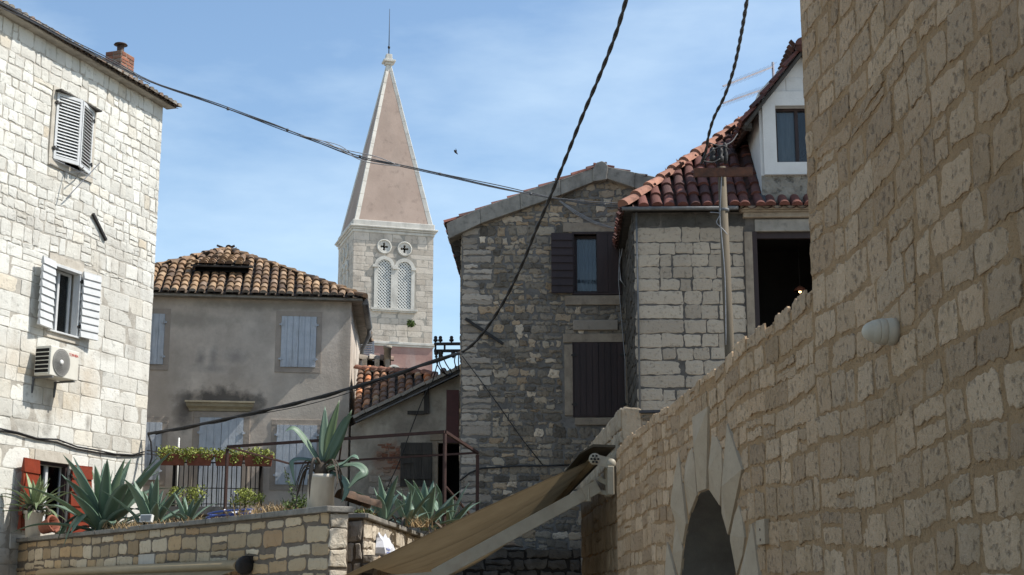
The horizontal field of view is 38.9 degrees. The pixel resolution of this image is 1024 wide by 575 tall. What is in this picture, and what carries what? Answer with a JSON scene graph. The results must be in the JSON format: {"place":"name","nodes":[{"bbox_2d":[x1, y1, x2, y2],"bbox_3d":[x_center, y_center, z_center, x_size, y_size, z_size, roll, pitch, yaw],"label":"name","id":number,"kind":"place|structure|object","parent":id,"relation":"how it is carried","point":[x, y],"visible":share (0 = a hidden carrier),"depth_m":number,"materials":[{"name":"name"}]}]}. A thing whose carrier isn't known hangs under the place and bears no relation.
{"place":"outdoors","nodes":[
{"label":"outdoors","id":0,"kind":"place"},
{"bbox_2d":[143,245,373,522],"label":"plaster house","id":1,"kind":"structure","parent":0,"point":[235,331],"depth_m":34.03,"materials":[{"name":"paint"}]},
{"bbox_2d":[144,417,167,485],"bbox_3d":[-8.491,3.747,33.271,1.111,1.577,0.086,2,-12,-8],"label":"window","id":2,"kind":"structure","parent":1,"relation":"in","point":[153,423],"depth_m":33.32,"materials":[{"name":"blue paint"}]},
{"bbox_2d":[149,308,170,369],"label":"window","id":3,"kind":"structure","parent":1,"relation":"in","point":[161,318],"depth_m":33.84,"materials":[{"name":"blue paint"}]},
{"bbox_2d":[175,438,179,505],"bbox_3d":[-7.574,4.188,32.816,0.042,1.576,0.041,5,-13,-22],"label":"pole","id":4,"kind":"object","parent":1,"relation":"on","point":[177,468],"visible":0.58,"depth_m":32.79,"materials":[{"name":"white plastic"}]},
{"bbox_2d":[155,445,216,465],"bbox_3d":[-7.258,3.726,32.284,1.370,0.462,0.393,2,-12,-8],"label":"flower box","id":5,"kind":"object","parent":1,"relation":"attached to","point":[194,457],"visible":0.96,"depth_m":32.21,"materials":[{"name":"ceramic"}]},
{"bbox_2d":[212,446,274,466],"bbox_3d":[-6.013,3.754,32.461,1.431,0.481,0.391,2,-12,-8],"label":"flower box","id":6,"kind":"object","parent":1,"relation":"attached to","point":[236,458],"visible":0.78,"depth_m":32.37,"materials":[{"name":"ceramic"}]},
{"bbox_2d":[269,419,321,490],"bbox_3d":[-5.019,3.892,33.739,1.193,1.642,0.085,2,-12,-8],"label":"window","id":7,"kind":"structure","parent":1,"relation":"in","point":[285,452],"depth_m":33.73,"materials":[{"name":"blue paint"}]},
{"bbox_2d":[274,311,321,372],"bbox_3d":[-5.048,1.283,34.290,1.079,1.471,0.085,2,-12,-8],"label":"window","id":8,"kind":"structure","parent":1,"relation":"in","point":[291,326],"depth_m":34.27,"materials":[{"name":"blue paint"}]},
{"bbox_2d":[334,9,437,370],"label":"bell tower","id":9,"kind":"structure","parent":0,"point":[384,243],"depth_m":77.99,"materials":[{"name":"stone"}]},
{"bbox_2d":[406,319,415,327],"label":"wall plant","id":10,"kind":"object","parent":9,"relation":"attached to","point":[411,323],"depth_m":76.70,"materials":[{"name":"green plant"}]},
{"bbox_2d":[2,0,800,374],"label":"sky","id":11,"kind":"structure","parent":0,"point":[505,85],"materials":[{"name":"blue"}]},
{"bbox_2d":[349,364,460,534],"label":"house","id":12,"kind":"structure","parent":0,"point":[389,406],"depth_m":32.03,"materials":[{"name":"paint"}]},
{"bbox_2d":[359,345,393,420],"bbox_3d":[-3.473,2.591,36.963,0.892,2.209,0.405,1,-12,-3],"label":"vent stack","id":13,"kind":"object","parent":12,"relation":"on","point":[386,357],"visible":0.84,"depth_m":37.01,"materials":[{"name":"paint"}]},
{"bbox_2d":[446,390,458,442],"bbox_3d":[-1.310,2.839,31.948,0.277,1.167,0.050,0,-12,-1],"label":"door leaf","id":14,"kind":"structure","parent":12,"relation":"in","point":[452,396],"depth_m":31.93,"materials":[{"name":"red paint"}]},
{"bbox_2d":[385,380,432,490],"bbox_3d":[-2.234,3.218,31.520,1.027,2.457,0.023,0,-12,0],"label":"loose cable","id":15,"kind":"object","parent":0,"point":[409,432],"visible":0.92,"depth_m":31.53,"materials":[{"name":"black rubber"}]},
{"bbox_2d":[580,407,659,574],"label":"boundary wall","id":16,"kind":"structure","parent":0,"point":[599,539],"depth_m":18.76,"materials":[{"name":"stone"}]},
{"bbox_2d":[346,444,615,574],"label":"awning","id":17,"kind":"object","parent":16,"relation":"attached to","point":[463,543],"visible":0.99,"depth_m":16.97,"materials":[{"name":"beige fabric"}]},
{"bbox_2d":[800,0,1023,574],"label":"stone house","id":18,"kind":"structure","parent":0,"point":[914,122],"depth_m":6.16,"materials":[{"name":"beige stone"}]},
{"bbox_2d":[862,318,899,345],"bbox_3d":[1.637,0.197,6.468,0.154,0.124,0.124,1,-12,-3],"label":"wall lamp","id":19,"kind":"object","parent":18,"relation":"attached to","point":[883,331],"visible":1,"depth_m":6.42,"materials":[{"name":"white glass"}]},
{"label":"ground","id":20,"kind":"structure","parent":0,"visible":0},
{"bbox_2d":[0,0,181,574],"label":"stone house","id":21,"kind":"structure","parent":20,"relation":"on","point":[80,140],"depth_m":28.00,"materials":[{"name":"white stone"}]},
{"bbox_2d":[31,345,78,397],"bbox_3d":[-8.491,1.564,26.882,0.479,0.851,0.876,-4,-13,18],"label":"air conditioner","id":22,"kind":"object","parent":21,"relation":"attached to","point":[58,364],"visible":1,"depth_m":26.63,"materials":[{"name":"beige metal"}]},
{"bbox_2d":[17,449,92,535],"bbox_3d":[-8.592,3.827,26.869,0.478,1.572,2.072,-4,-13,18],"label":"window","id":23,"kind":"structure","parent":21,"relation":"in","point":[53,472],"depth_m":27.19,"materials":[{"name":"wood"}]},
{"bbox_2d":[37,252,101,344],"bbox_3d":[-8.591,0.226,27.675,0.497,1.599,1.879,-4,-13,18],"label":"window","id":24,"kind":"structure","parent":21,"relation":"in","point":[55,285],"depth_m":27.95,"materials":[{"name":"wood"}]},
{"bbox_2d":[0,430,143,456],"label":"wall cable","id":25,"kind":"object","parent":21,"relation":"attached to","point":[68,445],"depth_m":27.44,"materials":[{"name":"black rubber"}]},
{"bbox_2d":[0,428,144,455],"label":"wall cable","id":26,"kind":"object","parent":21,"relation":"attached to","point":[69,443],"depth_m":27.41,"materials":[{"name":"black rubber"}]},
{"bbox_2d":[48,85,101,182],"bbox_3d":[-8.570,-2.972,28.291,0.425,1.571,1.419,-4,-13,18],"label":"window","id":27,"kind":"structure","parent":21,"relation":"in","point":[67,130],"depth_m":28.11,"materials":[{"name":"wood"}]},
{"bbox_2d":[143,351,461,471],"bbox_3d":[-4.312,2.521,28.885,7.075,2.142,0.156,-4,-13,19],"label":"power cable","id":28,"kind":"object","parent":21,"relation":"attached to","point":[357,386],"visible":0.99,"depth_m":28.87,"materials":[{"name":"black rubber"}]},
{"bbox_2d":[16,506,353,574],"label":"retaining wall","id":29,"kind":"structure","parent":20,"relation":"on","point":[308,541],"depth_m":18.83,"materials":[{"name":"beige stone"}]},
{"bbox_2d":[23,510,44,537],"bbox_3d":[-8.442,4.176,25.578,0.380,0.470,0.361,0,-12,0],"label":"plant pot","id":30,"kind":"object","parent":29,"relation":"on","point":[35,517],"visible":0.81,"depth_m":25.46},
{"bbox_2d":[0,473,73,531],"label":"aloe","id":31,"kind":"object","parent":30,"relation":"in","point":[35,499],"visible":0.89,"depth_m":25.54,"materials":[{"name":"green plant"}]},
{"bbox_2d":[38,515,59,533],"bbox_3d":[-7.955,4.068,24.904,0.327,0.328,0.318,-5,-13,23],"label":"plant pot","id":32,"kind":"object","parent":29,"relation":"on","point":[44,529],"visible":0.86,"depth_m":24.84,"materials":[{"name":"ceramic"}]},
{"bbox_2d":[11,453,182,546],"bbox_3d":[-6.800,3.516,23.908,2.567,1.548,2.653,0,-12,0],"label":"agave","id":33,"kind":"object","parent":29,"relation":"on","point":[99,506],"visible":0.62,"depth_m":23.50,"materials":[{"name":"green plant"}]},
{"bbox_2d":[35,556,253,574],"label":"awning","id":34,"kind":"object","parent":29,"relation":"attached to","point":[242,565],"visible":1,"depth_m":19.57,"materials":[{"name":"beige fabric"}]},
{"bbox_2d":[140,514,153,524],"bbox_3d":[-5.391,3.446,21.438,0.200,0.177,0.126,-4,-13,20],"label":"floodlight","id":35,"kind":"object","parent":29,"relation":"on","point":[146,518],"visible":0.96,"depth_m":21.40,"materials":[{"name":"white plastic"}]},
{"bbox_2d":[103,474,195,526],"bbox_3d":[-5.676,3.409,22.720,1.468,0.907,1.316,0,-12,0],"label":"agave","id":36,"kind":"object","parent":29,"relation":"on","point":[145,504],"visible":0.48,"depth_m":22.56,"materials":[{"name":"green plant"}]},
{"bbox_2d":[154,492,215,521],"bbox_3d":[-4.761,3.246,21.101,0.869,0.551,0.785,0,-12,0],"label":"agave","id":37,"kind":"object","parent":29,"relation":"on","point":[186,511],"visible":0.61,"depth_m":21.06,"materials":[{"name":"green plant"}]},
{"bbox_2d":[206,509,264,518],"bbox_3d":[-3.681,3.035,19.392,0.828,0.136,0.627,0,-12,0],"label":"hose","id":38,"kind":"object","parent":29,"relation":"on","point":[216,515],"visible":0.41,"depth_m":19.14,"materials":[{"name":"blue rubber"}]},
{"bbox_2d":[280,467,306,509],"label":"bush","id":39,"kind":"object","parent":29,"relation":"on","point":[298,504],"visible":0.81,"depth_m":17.86,"materials":[{"name":"green plant"}]},
{"bbox_2d":[307,474,334,507],"bbox_3d":[-2.290,2.454,17.362,0.330,0.422,0.330,0,-12,0],"label":"plant pot","id":40,"kind":"object","parent":29,"relation":"on","point":[322,490],"visible":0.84,"depth_m":17.24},
{"bbox_2d":[286,400,367,508],"bbox_3d":[-2.204,1.996,17.359,0.842,1.338,0.623,-9,-15,35],"label":"agave","id":41,"kind":"object","parent":40,"relation":"in","point":[331,437],"visible":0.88,"depth_m":17.44,"materials":[{"name":"green plant"}]},
{"bbox_2d":[360,342,373,360],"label":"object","id":42,"kind":"structure","parent":20,"relation":"on","point":[368,352],"depth_m":40.56,"materials":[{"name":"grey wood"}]},
{"bbox_2d":[347,513,424,574],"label":"wall","id":43,"kind":"structure","parent":20,"relation":"on","point":[365,529],"depth_m":17.41,"materials":[{"name":"stone"}]},
{"bbox_2d":[334,489,381,508],"bbox_3d":[-1.911,2.632,18.056,0.606,0.221,0.240,11,-16,-42],"label":"old tile","id":44,"kind":"object","parent":43,"relation":"on","point":[353,497],"visible":0.93,"depth_m":18.04,"materials":[{"name":"brown ceramic"}]},
{"bbox_2d":[354,509,375,515],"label":"ground plant","id":45,"kind":"object","parent":43,"relation":"on","point":[366,511],"visible":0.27,"depth_m":17.89,"materials":[{"name":"green plant"}]},
{"bbox_2d":[354,476,405,524],"bbox_3d":[-1.732,2.801,19.005,0.688,0.662,0.604,0,-12,0],"label":"agave","id":46,"kind":"object","parent":43,"relation":"on","point":[388,500],"visible":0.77,"depth_m":18.95,"materials":[{"name":"green plant"}]},
{"bbox_2d":[375,532,394,555],"bbox_3d":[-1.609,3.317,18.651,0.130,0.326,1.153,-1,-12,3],"label":"paper sack","id":47,"kind":"object","parent":43,"relation":"on","point":[384,545],"visible":0.72,"depth_m":18.19,"materials":[{"name":"white paper"}]},
{"bbox_2d":[388,488,433,529],"bbox_3d":[-1.492,3.056,19.972,0.857,0.571,1.076,0,-12,0],"label":"agave","id":48,"kind":"object","parent":43,"relation":"on","point":[408,512],"visible":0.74,"depth_m":19.89,"materials":[{"name":"green plant"}]},
{"bbox_2d":[385,480,460,532],"bbox_3d":[-1.264,3.232,21.426,1.197,0.826,1.221,0,-12,0],"label":"agave","id":49,"kind":"object","parent":43,"relation":"on","point":[428,505],"visible":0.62,"depth_m":21.21,"materials":[{"name":"green plant"}]},
{"bbox_2d":[454,548,581,574],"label":"alley wall","id":50,"kind":"structure","parent":20,"relation":"on","point":[528,561],"depth_m":25.86,"materials":[{"name":"stone"}]},
{"bbox_2d":[503,541,522,547],"bbox_3d":[-0.036,4.595,26.013,0.480,0.149,0.400,0,-12,0],"label":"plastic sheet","id":51,"kind":"object","parent":50,"relation":"on","point":[511,544],"visible":0.62,"depth_m":26.04,"materials":[{"name":"white"}]},
{"bbox_2d":[443,161,653,573],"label":"stone house","id":52,"kind":"structure","parent":20,"relation":"on","point":[543,356],"depth_m":28.36,"materials":[{"name":"grey stone"}]},
{"bbox_2d":[433,336,459,357],"bbox_3d":[-1.267,1.231,29.994,0.734,0.476,0.123,0,-12,2],"label":"cable bracket","id":53,"kind":"object","parent":52,"relation":"attached to","point":[441,343],"visible":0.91,"depth_m":29.99,"materials":[{"name":"black metal"}]},
{"bbox_2d":[432,353,458,379],"bbox_3d":[-1.411,1.678,30.826,0.590,0.333,1.824,0,-12,-2],"label":"loose cable","id":54,"kind":"object","parent":53,"relation":"hanging from","point":[442,371],"visible":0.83,"depth_m":30.99,"materials":[{"name":"black rubber"}]},
{"bbox_2d":[462,356,542,464],"bbox_3d":[-0.190,2.369,28.036,1.585,2.143,0.021,0,-12,2],"label":"house wire","id":55,"kind":"object","parent":52,"relation":"attached to","point":[503,411],"visible":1,"depth_m":28.02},
{"bbox_2d":[459,464,569,480],"bbox_3d":[0.096,3.547,27.777,2.224,0.328,0.034,0,-12,2],"label":"house wire","id":56,"kind":"object","parent":52,"relation":"attached to","point":[462,478],"visible":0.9,"depth_m":27.79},
{"bbox_2d":[461,0,627,352],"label":"power cable","id":57,"kind":"object","parent":52,"relation":"attached to","point":[605,60],"visible":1,"depth_m":22.81,"materials":[{"name":"black rubber"}]},
{"bbox_2d":[551,232,621,294],"bbox_3d":[1.469,-0.461,28.694,1.387,1.275,0.369,0,-12,2],"label":"window","id":58,"kind":"structure","parent":52,"relation":"in","point":[593,269],"depth_m":28.62,"materials":[{"name":"red wood"}]},
{"bbox_2d":[559,201,625,399],"bbox_3d":[1.581,0.216,28.407,1.305,3.989,0.063,0,-12,2],"label":"house wire","id":59,"kind":"object","parent":52,"relation":"attached to","point":[569,208],"visible":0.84,"depth_m":28.55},
{"bbox_2d":[571,342,626,416],"bbox_3d":[1.686,1.787,28.185,1.061,1.481,0.160,0,-12,2],"label":"window","id":60,"kind":"structure","parent":52,"relation":"in","point":[598,389],"depth_m":28.13,"materials":[{"name":"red wood"}]},
{"bbox_2d":[612,37,811,409],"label":"stone house","id":61,"kind":"structure","parent":20,"relation":"on","point":[666,236],"depth_m":25.71,"materials":[{"name":"grey stone"}]},
{"bbox_2d":[0,1,621,207],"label":"overhead cable","id":62,"kind":"object","parent":61,"relation":"attached to","point":[131,72],"visible":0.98,"depth_m":25.31,"materials":[{"name":"black rubber"}]},
{"bbox_2d":[300,135,399,166],"bbox_3d":[-2.829,-2.393,25.335,1.752,0.518,0.058,1,-12,-7],"label":"loose cable","id":63,"kind":"object","parent":62,"relation":"hanging from","point":[352,151],"visible":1,"depth_m":25.33,"materials":[{"name":"black rubber"}]},
{"bbox_2d":[721,62,774,106],"bbox_3d":[4.782,-3.564,29.317,1.324,2.300,0.627,6,-14,-27],"label":"antenna","id":64,"kind":"object","parent":61,"relation":"attached to","point":[752,74],"visible":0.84,"depth_m":29.42,"materials":[{"name":"metal"}]},
{"bbox_2d":[794,248,805,292],"bbox_3d":[5.358,-0.386,27.072,0.240,1.002,0.234,0,-12,0],"label":"pendant lamp","id":65,"kind":"object","parent":61,"relation":"hanging from","point":[799,289],"visible":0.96,"depth_m":26.95,"materials":[{"name":"black metal"}]},
{"bbox_2d":[616,290,823,574],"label":"garden wall","id":66,"kind":"structure","parent":20,"relation":"on","point":[713,466],"depth_m":9.79,"materials":[{"name":"beige stone"}]},
{"bbox_2d":[756,519,769,544],"bbox_3d":[1.552,1.515,8.980,0.040,0.152,0.235,1,-12,-3],"label":"wall plaque","id":67,"kind":"object","parent":66,"relation":"attached to","point":[762,531],"depth_m":8.92,"materials":[{"name":"stone"}]},
{"bbox_2d":[693,133,752,356],"bbox_3d":[3.496,1.857,23.719,0.983,9.431,0.667,2,-12,-11],"label":"utility pole","id":68,"kind":"object","parent":20,"relation":"on","point":[721,173],"visible":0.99,"depth_m":24.21,"materials":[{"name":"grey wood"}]},
{"bbox_2d":[700,0,748,164],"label":"power cable","id":69,"kind":"object","parent":68,"relation":"attached to","point":[732,72],"visible":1,"depth_m":20.14,"materials":[{"name":"black rubber"}]},
{"label":"terrace","id":70,"kind":"structure","parent":0,"visible":0},
{"bbox_2d":[55,522,69,533],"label":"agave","id":71,"kind":"object","parent":70,"relation":"on","point":[63,530],"visible":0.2,"depth_m":25.61,"materials":[{"name":"green plant"}]},
{"bbox_2d":[166,484,206,506],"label":"shrub","id":72,"kind":"object","parent":70,"relation":"on","point":[190,497],"visible":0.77,"depth_m":30.96,"materials":[{"name":"green plant"}]},
{"bbox_2d":[228,488,265,512],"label":"shrub","id":73,"kind":"object","parent":70,"relation":"on","point":[244,494],"visible":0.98,"depth_m":30.93,"materials":[{"name":"green plant"}]},
{"bbox_2d":[94,499,468,532],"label":"dry grass","id":74,"kind":"structure","parent":70,"relation":"on","point":[415,523],"depth_m":19.64,"materials":[{"name":"beige plant"}]},
{"bbox_2d":[223,430,478,526],"bbox_3d":[-2.601,3.508,24.531,5.563,1.580,3.104,-7,-14,30],"label":"steel frame","id":75,"kind":"object","parent":70,"relation":"on","point":[445,433],"visible":0.69,"depth_m":23.95,"materials":[{"name":"brown metal"}]},
{"bbox_2d":[402,483,478,534],"bbox_3d":[-1.010,3.446,22.464,1.119,0.840,1.198,-9,-15,35],"label":"agave","id":76,"kind":"object","parent":70,"relation":"on","point":[451,514],"visible":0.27,"depth_m":22.23,"materials":[{"name":"green plant"}]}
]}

